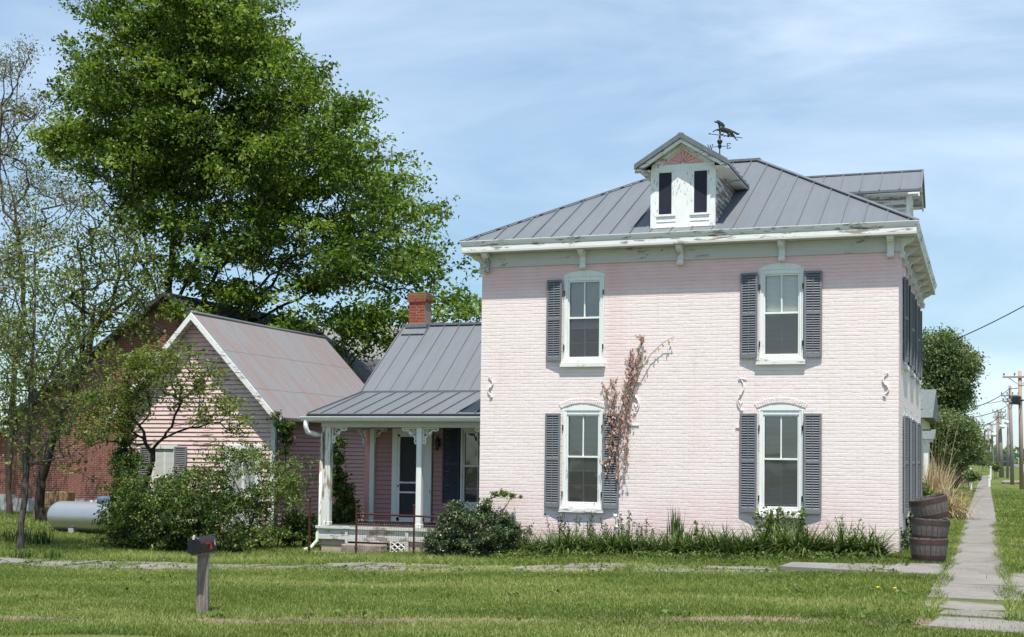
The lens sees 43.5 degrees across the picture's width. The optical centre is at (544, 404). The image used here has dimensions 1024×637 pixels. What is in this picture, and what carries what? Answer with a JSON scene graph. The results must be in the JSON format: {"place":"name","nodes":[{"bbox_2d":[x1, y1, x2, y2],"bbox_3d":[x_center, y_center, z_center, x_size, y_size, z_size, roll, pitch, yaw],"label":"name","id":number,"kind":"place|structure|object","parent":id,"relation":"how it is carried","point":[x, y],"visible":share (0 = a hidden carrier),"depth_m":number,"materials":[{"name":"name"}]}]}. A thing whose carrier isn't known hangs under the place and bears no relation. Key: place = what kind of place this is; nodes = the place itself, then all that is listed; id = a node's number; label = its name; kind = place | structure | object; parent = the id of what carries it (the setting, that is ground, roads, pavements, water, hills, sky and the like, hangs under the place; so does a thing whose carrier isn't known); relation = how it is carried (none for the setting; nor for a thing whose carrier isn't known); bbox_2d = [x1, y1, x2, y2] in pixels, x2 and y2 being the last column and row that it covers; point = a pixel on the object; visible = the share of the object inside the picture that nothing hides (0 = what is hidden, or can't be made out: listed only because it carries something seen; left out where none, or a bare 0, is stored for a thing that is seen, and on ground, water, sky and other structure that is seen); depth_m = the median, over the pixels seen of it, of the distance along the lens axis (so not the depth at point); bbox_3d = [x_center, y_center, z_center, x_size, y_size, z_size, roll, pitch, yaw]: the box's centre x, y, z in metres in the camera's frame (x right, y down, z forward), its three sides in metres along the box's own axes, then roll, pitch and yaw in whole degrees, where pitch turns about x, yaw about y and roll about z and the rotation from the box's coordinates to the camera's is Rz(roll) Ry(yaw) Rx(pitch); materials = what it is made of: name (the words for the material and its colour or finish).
{"place":"outdoors","nodes":[
{"label":"outdoors","id":0,"kind":"place"},
{"bbox_2d":[33,506,50,517],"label":"straw bale","id":1,"kind":"object","parent":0,"point":[47,508],"visible":0.14,"depth_m":41.44},
{"bbox_2d":[44,491,74,504],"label":"straw bale","id":2,"kind":"object","parent":1,"relation":"on","point":[52,497],"visible":0.6,"depth_m":41.43},
{"bbox_2d":[0,463,1023,636],"bbox_3d":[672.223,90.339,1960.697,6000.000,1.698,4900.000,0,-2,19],"label":"ground","id":3,"kind":"structure","parent":0,"point":[996,483],"depth_m":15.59,"materials":[{"name":"plant"}]},
{"bbox_2d":[0,526,35,541],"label":"blade tuft","id":4,"kind":"object","parent":3,"relation":"on","point":[7,536],"visible":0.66,"depth_m":31.56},
{"bbox_2d":[8,547,37,558],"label":"blade tuft","id":5,"kind":"object","parent":3,"relation":"on","point":[20,554],"visible":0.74,"depth_m":26.38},
{"bbox_2d":[26,528,56,545],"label":"blade tuft","id":6,"kind":"object","parent":3,"relation":"on","point":[40,538],"visible":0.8,"depth_m":30.25,"materials":[{"name":"plant"}]},
{"bbox_2d":[0,32,103,514],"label":"budding tree","id":7,"kind":"object","parent":3,"relation":"on","point":[14,204],"visible":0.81,"depth_m":44.05,"materials":[{"name":"green plant"}]},
{"bbox_2d":[38,548,68,560],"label":"blade tuft","id":8,"kind":"object","parent":3,"relation":"on","point":[51,555],"visible":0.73,"depth_m":26.19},
{"bbox_2d":[0,190,128,549],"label":"young tree","id":9,"kind":"object","parent":3,"relation":"on","point":[27,453],"visible":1,"depth_m":28.73,"materials":[{"name":"green plant"}]},
{"bbox_2d":[47,491,124,532],"bbox_3d":[-12.123,2.927,34.724,3.050,1.265,0.820,0,-2,19],"label":"propane tank","id":10,"kind":"object","parent":3,"relation":"on","point":[73,516],"visible":0.52,"depth_m":34.56,"materials":[{"name":"silver metal"}]},
{"bbox_2d":[0,185,188,521],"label":"leaning tree","id":11,"kind":"object","parent":3,"relation":"on","point":[128,259],"visible":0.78,"depth_m":39.30,"materials":[{"name":"green plant"}]},
{"bbox_2d":[106,401,148,515],"bbox_3d":[-10.885,1.682,33.281,1.264,3.688,1.200,0,-2,19],"label":"ivy covered stump","id":12,"kind":"object","parent":3,"relation":"on","point":[120,451],"visible":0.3,"depth_m":33.08,"materials":[{"name":"green plant"}]},
{"bbox_2d":[59,338,261,528],"bbox_3d":[-9.246,0.920,30.902,6.154,5.040,2.749,0,-2,19],"label":"tree","id":13,"kind":"object","parent":3,"relation":"on","point":[135,365],"visible":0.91,"depth_m":30.71,"materials":[{"name":"green plant"}]},
{"bbox_2d":[0,292,373,511],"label":"brick building","id":14,"kind":"structure","parent":3,"relation":"on","point":[81,487],"depth_m":45.50,"materials":[{"name":"brick"}]},
{"bbox_2d":[84,449,307,553],"bbox_3d":[-7.876,2.253,29.274,5.958,2.426,3.191,0,-2,19],"label":"bush","id":15,"kind":"object","parent":3,"relation":"on","point":[178,511],"visible":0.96,"depth_m":28.89,"materials":[{"name":"green plant"}]},
{"bbox_2d":[188,535,216,613],"bbox_3d":[-4.256,2.201,15.912,0.176,1.172,0.506,0,-2,11],"label":"mailbox","id":16,"kind":"object","parent":3,"relation":"on","point":[202,548],"visible":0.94,"depth_m":15.88,"materials":[{"name":"grey wood"}]},
{"bbox_2d":[188,535,200,553],"bbox_3d":[-4.296,1.718,15.709,0.171,0.224,0.050,0,-2,10],"label":"door","id":17,"kind":"structure","parent":16,"relation":"in","point":[194,543],"depth_m":15.70,"materials":[{"name":"black metal"}]},
{"bbox_2d":[109,310,364,541],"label":"gabled outbuilding","id":18,"kind":"structure","parent":3,"relation":"on","point":[293,375],"depth_m":33.83,"materials":[{"name":"white paint"}]},
{"bbox_2d":[151,445,177,495],"bbox_3d":[-10.011,1.912,33.722,0.800,1.680,0.110,0,-2,19],"label":"window","id":19,"kind":"structure","parent":18,"relation":"in","point":[164,454],"depth_m":33.76,"materials":[{"name":"paint"}]},
{"bbox_2d":[224,445,261,527],"bbox_3d":[-7.763,2.118,32.956,1.110,2.140,0.080,0,-2,19],"label":"door","id":20,"kind":"structure","parent":18,"relation":"in","point":[240,485],"depth_m":32.95,"materials":[{"name":"paint"}]},
{"bbox_2d":[266,409,297,542],"bbox_3d":[-6.654,1.841,32.356,0.968,3.423,0.727,0,-2,19],"label":"corner ivy","id":21,"kind":"object","parent":18,"relation":"attached to","point":[284,426],"visible":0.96,"depth_m":32.25,"materials":[{"name":"green plant"}]},
{"bbox_2d":[162,438,318,549],"bbox_3d":[-7.101,2.099,29.775,4.686,2.635,2.485,0,-2,19],"label":"leafy shrub","id":22,"kind":"object","parent":3,"relation":"on","point":[292,480],"visible":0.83,"depth_m":29.45,"materials":[{"name":"green plant"}]},
{"bbox_2d":[2,0,481,372],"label":"shade tree","id":23,"kind":"object","parent":3,"relation":"on","point":[189,51],"visible":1,"depth_m":44.38,"materials":[{"name":"green plant"}]},
{"bbox_2d":[271,507,321,546],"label":"bush","id":24,"kind":"object","parent":3,"relation":"on","point":[298,523],"visible":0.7,"depth_m":29.65,"materials":[{"name":"green plant"}]},
{"bbox_2d":[332,435,364,523],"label":"climbing vine","id":25,"kind":"object","parent":3,"relation":"on","point":[343,509],"visible":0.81,"depth_m":30.26,"materials":[{"name":"green plant"}]},
{"bbox_2d":[319,326,400,369],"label":"grey roofed house","id":26,"kind":"structure","parent":3,"relation":"on","point":[370,362],"depth_m":56.66,"materials":[{"name":"concrete"}]},
{"bbox_2d":[307,496,451,554],"bbox_3d":[-3.428,2.654,26.457,3.310,1.465,0.080,0,-2,19],"label":"wire fence","id":27,"kind":"object","parent":3,"relation":"on","point":[369,538],"visible":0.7,"depth_m":26.41,"materials":[{"name":"metal"}]},
{"bbox_2d":[0,548,922,625],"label":"weeds","id":28,"kind":"object","parent":3,"relation":"on","point":[704,554],"visible":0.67,"depth_m":22.34,"materials":[{"name":"green plant"}]},
{"bbox_2d":[0,557,944,574],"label":"front walk","id":29,"kind":"structure","parent":3,"relation":"on","point":[915,568],"depth_m":21.61,"materials":[{"name":"concrete"}]},
{"bbox_2d":[418,498,533,557],"bbox_3d":[-1.303,2.507,25.578,2.905,1.246,1.760,0,-2,19],"label":"bush","id":30,"kind":"object","parent":3,"relation":"on","point":[454,533],"visible":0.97,"depth_m":25.28,"materials":[{"name":"green plant"}]},
{"bbox_2d":[475,488,522,526],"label":"climbing sprig","id":31,"kind":"object","parent":3,"relation":"on","point":[504,494],"visible":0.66,"depth_m":26.08,"materials":[{"name":"green plant"}]},
{"bbox_2d":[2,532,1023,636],"bbox_3d":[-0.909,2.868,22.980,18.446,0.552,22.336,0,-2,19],"label":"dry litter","id":32,"kind":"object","parent":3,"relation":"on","point":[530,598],"visible":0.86,"depth_m":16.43,"materials":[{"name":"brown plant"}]},
{"bbox_2d":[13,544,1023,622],"bbox_3d":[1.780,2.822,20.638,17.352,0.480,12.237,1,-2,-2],"label":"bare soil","id":33,"kind":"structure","parent":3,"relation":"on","point":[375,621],"depth_m":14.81,"materials":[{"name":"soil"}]},
{"bbox_2d":[499,531,544,554],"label":"daylily clump","id":34,"kind":"object","parent":3,"relation":"on","point":[521,543],"visible":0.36,"depth_m":24.81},
{"bbox_2d":[517,530,565,558],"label":"daylily clump","id":35,"kind":"object","parent":3,"relation":"on","point":[537,543],"visible":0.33,"depth_m":24.54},
{"bbox_2d":[518,520,595,556],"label":"daylily clump","id":36,"kind":"object","parent":3,"relation":"on","point":[559,545],"visible":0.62,"depth_m":24.25,"materials":[{"name":"plant"}]},
{"bbox_2d":[544,514,571,538],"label":"leafy plant","id":37,"kind":"object","parent":3,"relation":"on","point":[561,521],"visible":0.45,"depth_m":25.48,"materials":[{"name":"green plant"}]},
{"bbox_2d":[570,539,584,551],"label":"leafy plant","id":38,"kind":"object","parent":3,"relation":"on","point":[578,547],"visible":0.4,"depth_m":24.21,"materials":[{"name":"green plant"}]},
{"bbox_2d":[553,522,605,552],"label":"daylily clump","id":39,"kind":"object","parent":3,"relation":"on","point":[583,540],"visible":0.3,"depth_m":24.46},
{"bbox_2d":[565,511,607,539],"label":"leafy plant","id":40,"kind":"object","parent":3,"relation":"on","point":[589,525],"visible":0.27,"depth_m":25.13,"materials":[{"name":"green plant"}]},
{"bbox_2d":[564,524,629,555],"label":"daylily clump","id":41,"kind":"object","parent":3,"relation":"on","point":[593,543],"visible":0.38,"depth_m":24.12,"materials":[{"name":"plant"}]},
{"bbox_2d":[613,514,618,542],"bbox_3d":[1.410,2.627,25.363,0.117,0.915,0.087,1,-2,4],"label":"vent pipe","id":42,"kind":"object","parent":3,"relation":"on","point":[616,518],"visible":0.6,"depth_m":25.34,"materials":[{"name":"white plastic"}]},
{"bbox_2d":[575,520,658,557],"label":"daylily clump","id":43,"kind":"object","parent":3,"relation":"on","point":[623,544],"visible":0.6,"depth_m":23.86,"materials":[{"name":"plant"}]},
{"bbox_2d":[300,132,936,552],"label":"house","id":44,"kind":"structure","parent":3,"relation":"on","point":[782,310],"depth_m":25.47,"materials":[{"name":"brick"}]},
{"bbox_2d":[384,428,433,523],"bbox_3d":[-3.170,1.682,30.169,1.150,2.230,0.300,0,-2,19],"label":"door","id":45,"kind":"structure","parent":44,"relation":"in","point":[403,487],"depth_m":30.33,"materials":[{"name":"paint"}]},
{"bbox_2d":[460,428,479,511],"bbox_3d":[-1.586,1.514,29.703,0.880,1.935,0.183,0,-2,19],"label":"window","id":46,"kind":"structure","parent":44,"relation":"in","point":[463,430],"depth_m":29.80,"materials":[{"name":"paint"}]},
{"bbox_2d":[558,404,603,512],"bbox_3d":[0.816,1.095,26.035,0.944,2.187,0.575,0,-2,19],"label":"window","id":47,"kind":"structure","parent":44,"relation":"in","point":[581,432],"depth_m":25.96,"materials":[{"name":"paint"}]},
{"bbox_2d":[560,270,604,366],"bbox_3d":[0.850,-1.723,26.151,0.944,1.970,0.575,0,-2,19],"label":"window","id":48,"kind":"structure","parent":44,"relation":"in","point":[583,320],"depth_m":26.07,"materials":[{"name":"paint"}]},
{"bbox_2d":[599,333,672,484],"bbox_3d":[1.796,0.099,25.383,1.535,3.028,0.267,0,-2,19],"label":"dead vine","id":49,"kind":"object","parent":44,"relation":"attached to","point":[632,366],"visible":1,"depth_m":25.48,"materials":[{"name":"plant"}]},
{"bbox_2d":[708,120,741,153],"bbox_3d":[4.168,-6.046,29.574,0.888,0.999,0.290,1,-2,-10],"label":"weather vane","id":50,"kind":"object","parent":44,"relation":"on","point":[722,128],"visible":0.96,"depth_m":29.55,"materials":[{"name":"black metal"}]},
{"bbox_2d":[755,403,804,518],"bbox_3d":[4.574,1.087,24.744,0.943,2.187,0.575,0,-2,19],"label":"window","id":51,"kind":"structure","parent":44,"relation":"in","point":[780,435],"depth_m":24.64,"materials":[{"name":"paint"}]},
{"bbox_2d":[756,263,805,364],"bbox_3d":[4.608,-1.732,24.860,0.943,1.970,0.575,0,-2,19],"label":"window","id":52,"kind":"structure","parent":44,"relation":"in","point":[781,293],"depth_m":24.75,"materials":[{"name":"paint"}]},
{"bbox_2d":[903,408,909,517],"bbox_3d":[7.193,1.157,25.674,0.175,2.187,0.940,0,-2,19],"label":"window","id":53,"kind":"structure","parent":44,"relation":"in","point":[906,515],"depth_m":25.50,"materials":[{"name":"paint"}]},
{"bbox_2d":[904,272,909,371],"bbox_3d":[7.227,-1.662,25.790,0.175,1.970,0.940,0,-2,19],"label":"window","id":54,"kind":"structure","parent":44,"relation":"in","point":[906,367],"depth_m":25.59,"materials":[{"name":"paint"}]},
{"bbox_2d":[910,289,915,378],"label":"window","id":55,"kind":"structure","parent":44,"relation":"in","point":[912,374],"depth_m":27.64,"materials":[{"name":"paint"}]},
{"bbox_2d":[922,306,1023,352],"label":"cable","id":56,"kind":"object","parent":44,"relation":"attached to","point":[973,331],"visible":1,"depth_m":29.85,"materials":[{"name":"black plastic"}]},
{"bbox_2d":[615,510,649,543],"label":"leafy plant","id":57,"kind":"object","parent":3,"relation":"on","point":[640,527],"visible":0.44,"depth_m":24.95,"materials":[{"name":"green plant"}]},
{"bbox_2d":[614,528,670,554],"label":"daylily clump","id":58,"kind":"object","parent":3,"relation":"on","point":[639,547],"visible":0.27,"depth_m":24.08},
{"bbox_2d":[630,529,679,556],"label":"daylily clump","id":59,"kind":"object","parent":3,"relation":"on","point":[649,546],"visible":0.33,"depth_m":23.83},
{"bbox_2d":[638,523,708,555],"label":"daylily clump","id":60,"kind":"object","parent":3,"relation":"on","point":[675,543],"visible":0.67,"depth_m":23.52,"materials":[{"name":"plant"}]},
{"bbox_2d":[667,506,685,541],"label":"spiky plant","id":61,"kind":"object","parent":3,"relation":"on","point":[676,523],"visible":0.45,"depth_m":24.60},
{"bbox_2d":[668,525,715,555],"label":"daylily clump","id":62,"kind":"object","parent":3,"relation":"on","point":[694,542],"visible":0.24,"depth_m":23.66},
{"bbox_2d":[682,520,705,536],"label":"leafy plant","id":63,"kind":"object","parent":3,"relation":"on","point":[696,530],"visible":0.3,"depth_m":24.41,"materials":[{"name":"green plant"}]},
{"bbox_2d":[668,522,751,557],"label":"daylily clump","id":64,"kind":"object","parent":3,"relation":"on","point":[708,543],"visible":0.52,"depth_m":23.42,"materials":[{"name":"plant"}]},
{"bbox_2d":[720,536,745,554],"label":"leafy plant","id":65,"kind":"object","parent":3,"relation":"on","point":[734,546],"visible":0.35,"depth_m":23.22,"materials":[{"name":"green plant"}]},
{"bbox_2d":[701,524,770,560],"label":"daylily clump","id":66,"kind":"object","parent":3,"relation":"on","point":[739,546],"visible":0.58,"depth_m":23.13,"materials":[{"name":"plant"}]},
{"bbox_2d":[716,521,782,556],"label":"daylily clump","id":67,"kind":"object","parent":3,"relation":"on","point":[755,544],"visible":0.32,"depth_m":23.21,"materials":[{"name":"plant"}]},
{"bbox_2d":[752,504,799,536],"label":"leafy plant","id":68,"kind":"object","parent":3,"relation":"on","point":[766,520],"visible":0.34,"depth_m":24.00,"materials":[{"name":"green plant"}]},
{"bbox_2d":[740,513,820,557],"bbox_3d":[4.219,2.408,23.195,1.870,0.938,1.915,2,-3,-27],"label":"daylily clump","id":69,"kind":"object","parent":3,"relation":"on","point":[773,538],"visible":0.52,"depth_m":23.07,"materials":[{"name":"plant"}]},
{"bbox_2d":[777,503,808,537],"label":"leafy plant","id":70,"kind":"object","parent":3,"relation":"on","point":[801,519],"visible":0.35,"depth_m":23.84,"materials":[{"name":"green plant"}]},
{"bbox_2d":[750,517,842,559],"bbox_3d":[4.576,2.425,22.950,1.930,0.823,1.952,-1,-3,35],"label":"daylily clump","id":71,"kind":"object","parent":3,"relation":"on","point":[799,548],"visible":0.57,"depth_m":22.77,"materials":[{"name":"plant"}]},
{"bbox_2d":[790,524,844,553],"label":"daylily clump","id":72,"kind":"object","parent":3,"relation":"on","point":[827,543],"visible":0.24,"depth_m":22.95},
{"bbox_2d":[825,514,864,539],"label":"leafy plant","id":73,"kind":"object","parent":3,"relation":"on","point":[841,518],"visible":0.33,"depth_m":23.65,"materials":[{"name":"green plant"}]},
{"bbox_2d":[806,519,889,557],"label":"daylily clump","id":74,"kind":"object","parent":3,"relation":"on","point":[838,547],"visible":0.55,"depth_m":22.61,"materials":[{"name":"plant"}]},
{"bbox_2d":[831,524,907,558],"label":"daylily clump","id":75,"kind":"object","parent":3,"relation":"on","point":[874,543],"visible":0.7,"depth_m":22.41,"materials":[{"name":"plant"}]},
{"bbox_2d":[900,527,910,549],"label":"leafy plant","id":76,"kind":"object","parent":3,"relation":"on","point":[906,540],"visible":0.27,"depth_m":24.27,"materials":[{"name":"green plant"}]},
{"bbox_2d":[905,508,911,543],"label":"leafy plant","id":77,"kind":"object","parent":3,"relation":"on","point":[908,523],"visible":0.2,"depth_m":25.83,"materials":[{"name":"green plant"}]},
{"bbox_2d":[909,537,948,562],"bbox_3d":[6.522,2.466,21.797,0.644,0.406,0.640,0,-2,19],"label":"half barrel","id":78,"kind":"object","parent":3,"relation":"on","point":[928,550],"visible":0.97,"depth_m":21.54,"materials":[{"name":"brown wood"}]},
{"bbox_2d":[911,517,949,539],"bbox_3d":[6.548,2.136,21.803,0.644,0.406,0.640,3,-1,19],"label":"half barrel","id":79,"kind":"object","parent":78,"relation":"on","point":[930,528],"visible":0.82,"depth_m":21.55,"materials":[{"name":"brown wood"}]},
{"bbox_2d":[908,493,948,520],"bbox_3d":[6.544,1.776,21.809,0.644,0.406,0.640,-13,-4,18],"label":"half barrel","id":80,"kind":"object","parent":79,"relation":"on","point":[934,506],"visible":0.95,"depth_m":21.56,"materials":[{"name":"brown wood"}]},
{"bbox_2d":[921,389,939,481],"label":"house","id":81,"kind":"structure","parent":3,"relation":"on","point":[929,409],"depth_m":53.90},
{"bbox_2d":[922,456,961,501],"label":"dry grass clump","id":82,"kind":"object","parent":3,"relation":"on","point":[933,480],"visible":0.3,"depth_m":39.98,"materials":[{"name":"plant"}]},
{"bbox_2d":[923,402,968,481],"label":"dry grass clump","id":83,"kind":"object","parent":3,"relation":"on","point":[939,449],"visible":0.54,"depth_m":41.05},
{"bbox_2d":[922,479,970,518],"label":"plant","id":84,"kind":"object","parent":3,"relation":"on","point":[926,491],"visible":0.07,"depth_m":38.39,"materials":[{"name":"green plant"}]},
{"bbox_2d":[921,323,990,476],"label":"tree","id":85,"kind":"object","parent":3,"relation":"on","point":[951,370],"visible":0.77,"depth_m":65.96,"materials":[{"name":"green plant"}]},
{"bbox_2d":[922,470,990,520],"bbox_3d":[12.136,2.756,38.630,3.562,1.710,3.697,0,-2,19],"label":"dry grass clump","id":86,"kind":"object","parent":3,"relation":"on","point":[962,508],"visible":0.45,"depth_m":38.41,"materials":[{"name":"plant"}]},
{"bbox_2d":[944,468,968,485],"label":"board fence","id":87,"kind":"object","parent":3,"relation":"on","point":[953,477],"visible":0.06,"depth_m":95.07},
{"bbox_2d":[950,467,968,487],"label":"bush","id":88,"kind":"object","parent":3,"relation":"on","point":[955,471],"visible":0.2,"depth_m":85.97,"materials":[{"name":"green plant"}]},
{"bbox_2d":[930,401,990,480],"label":"tree","id":89,"kind":"object","parent":3,"relation":"on","point":[966,434],"visible":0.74,"depth_m":61.89,"materials":[{"name":"green plant"}]},
{"bbox_2d":[946,426,990,488],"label":"tree","id":90,"kind":"object","parent":3,"relation":"on","point":[982,454],"visible":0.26,"depth_m":81.11,"materials":[{"name":"green plant"}]},
{"bbox_2d":[960,470,981,490],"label":"bush","id":91,"kind":"object","parent":3,"relation":"on","point":[970,475],"visible":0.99,"depth_m":75.04,"materials":[{"name":"green plant"}]},
{"bbox_2d":[930,438,1023,463],"bbox_3d":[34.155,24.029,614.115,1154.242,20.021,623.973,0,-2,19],"label":"woods","id":92,"kind":"object","parent":3,"relation":"on","point":[1016,460],"visible":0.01,"depth_m":553.88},
{"bbox_2d":[972,457,989,475],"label":"bush","id":93,"kind":"object","parent":3,"relation":"on","point":[985,462],"visible":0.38,"depth_m":126.96,"materials":[{"name":"green plant"}]},
{"bbox_2d":[987,423,995,461],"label":"utility pole","id":94,"kind":"object","parent":3,"relation":"on","point":[992,449],"visible":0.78,"depth_m":197.84,"materials":[{"name":"grey wood"}]},
{"bbox_2d":[988,460,1002,478],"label":"bush","id":95,"kind":"object","parent":3,"relation":"on","point":[997,466],"visible":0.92,"depth_m":121.73,"materials":[{"name":"green plant"}]},
{"bbox_2d":[992,409,1005,477],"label":"utility pole","id":96,"kind":"object","parent":3,"relation":"on","point":[1000,455],"visible":0.95,"depth_m":128.63,"materials":[{"name":"grey wood"}]},
{"bbox_2d":[993,415,1004,471],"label":"utility pole","id":97,"kind":"object","parent":3,"relation":"on","point":[997,457],"visible":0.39,"depth_m":164.59,"materials":[{"name":"grey wood"}]},
{"bbox_2d":[1006,404,1008,478],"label":"utility pole","id":98,"kind":"object","parent":3,"relation":"on","point":[1007,466],"visible":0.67,"depth_m":124.68,"materials":[{"name":"brown wood"}]},
{"bbox_2d":[1001,385,1017,484],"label":"utility pole","id":99,"kind":"object","parent":3,"relation":"on","point":[1010,395],"visible":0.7,"depth_m":98.32,"materials":[{"name":"brown wood"}]},
{"bbox_2d":[938,388,1009,410],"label":"cable","id":100,"kind":"object","parent":99,"relation":"attached to","point":[978,405],"visible":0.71,"depth_m":79.14,"materials":[{"name":"black plastic"}]},
{"bbox_2d":[1003,371,1023,488],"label":"utility pole","id":101,"kind":"object","parent":3,"relation":"on","point":[1021,453],"visible":0.97,"depth_m":83.09,"materials":[{"name":"beige wood"}]},
{"bbox_2d":[1012,396,1023,404],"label":"transformer","id":102,"kind":"object","parent":101,"relation":"attached to","point":[1016,400],"visible":1,"depth_m":83.14,"materials":[{"name":"grey metal"}]},
{"bbox_2d":[0,0,1023,458],"label":"sky","id":103,"kind":"structure","parent":0,"point":[518,109],"materials":[{"name":"blue"}]},
{"bbox_2d":[922,476,1023,633],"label":"sidewalk","id":104,"kind":"structure","parent":0,"point":[976,531],"depth_m":18.46,"materials":[{"name":"concrete"}]},
{"bbox_2d":[984,431,991,449],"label":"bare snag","id":105,"kind":"object","parent":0,"point":[987,445],"visible":0.23,"depth_m":136.67,"materials":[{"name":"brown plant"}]},
{"bbox_2d":[1001,480,1018,483],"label":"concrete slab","id":106,"kind":"object","parent":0,"point":[1008,482],"visible":0.57,"depth_m":101.90,"materials":[{"name":"concrete"}]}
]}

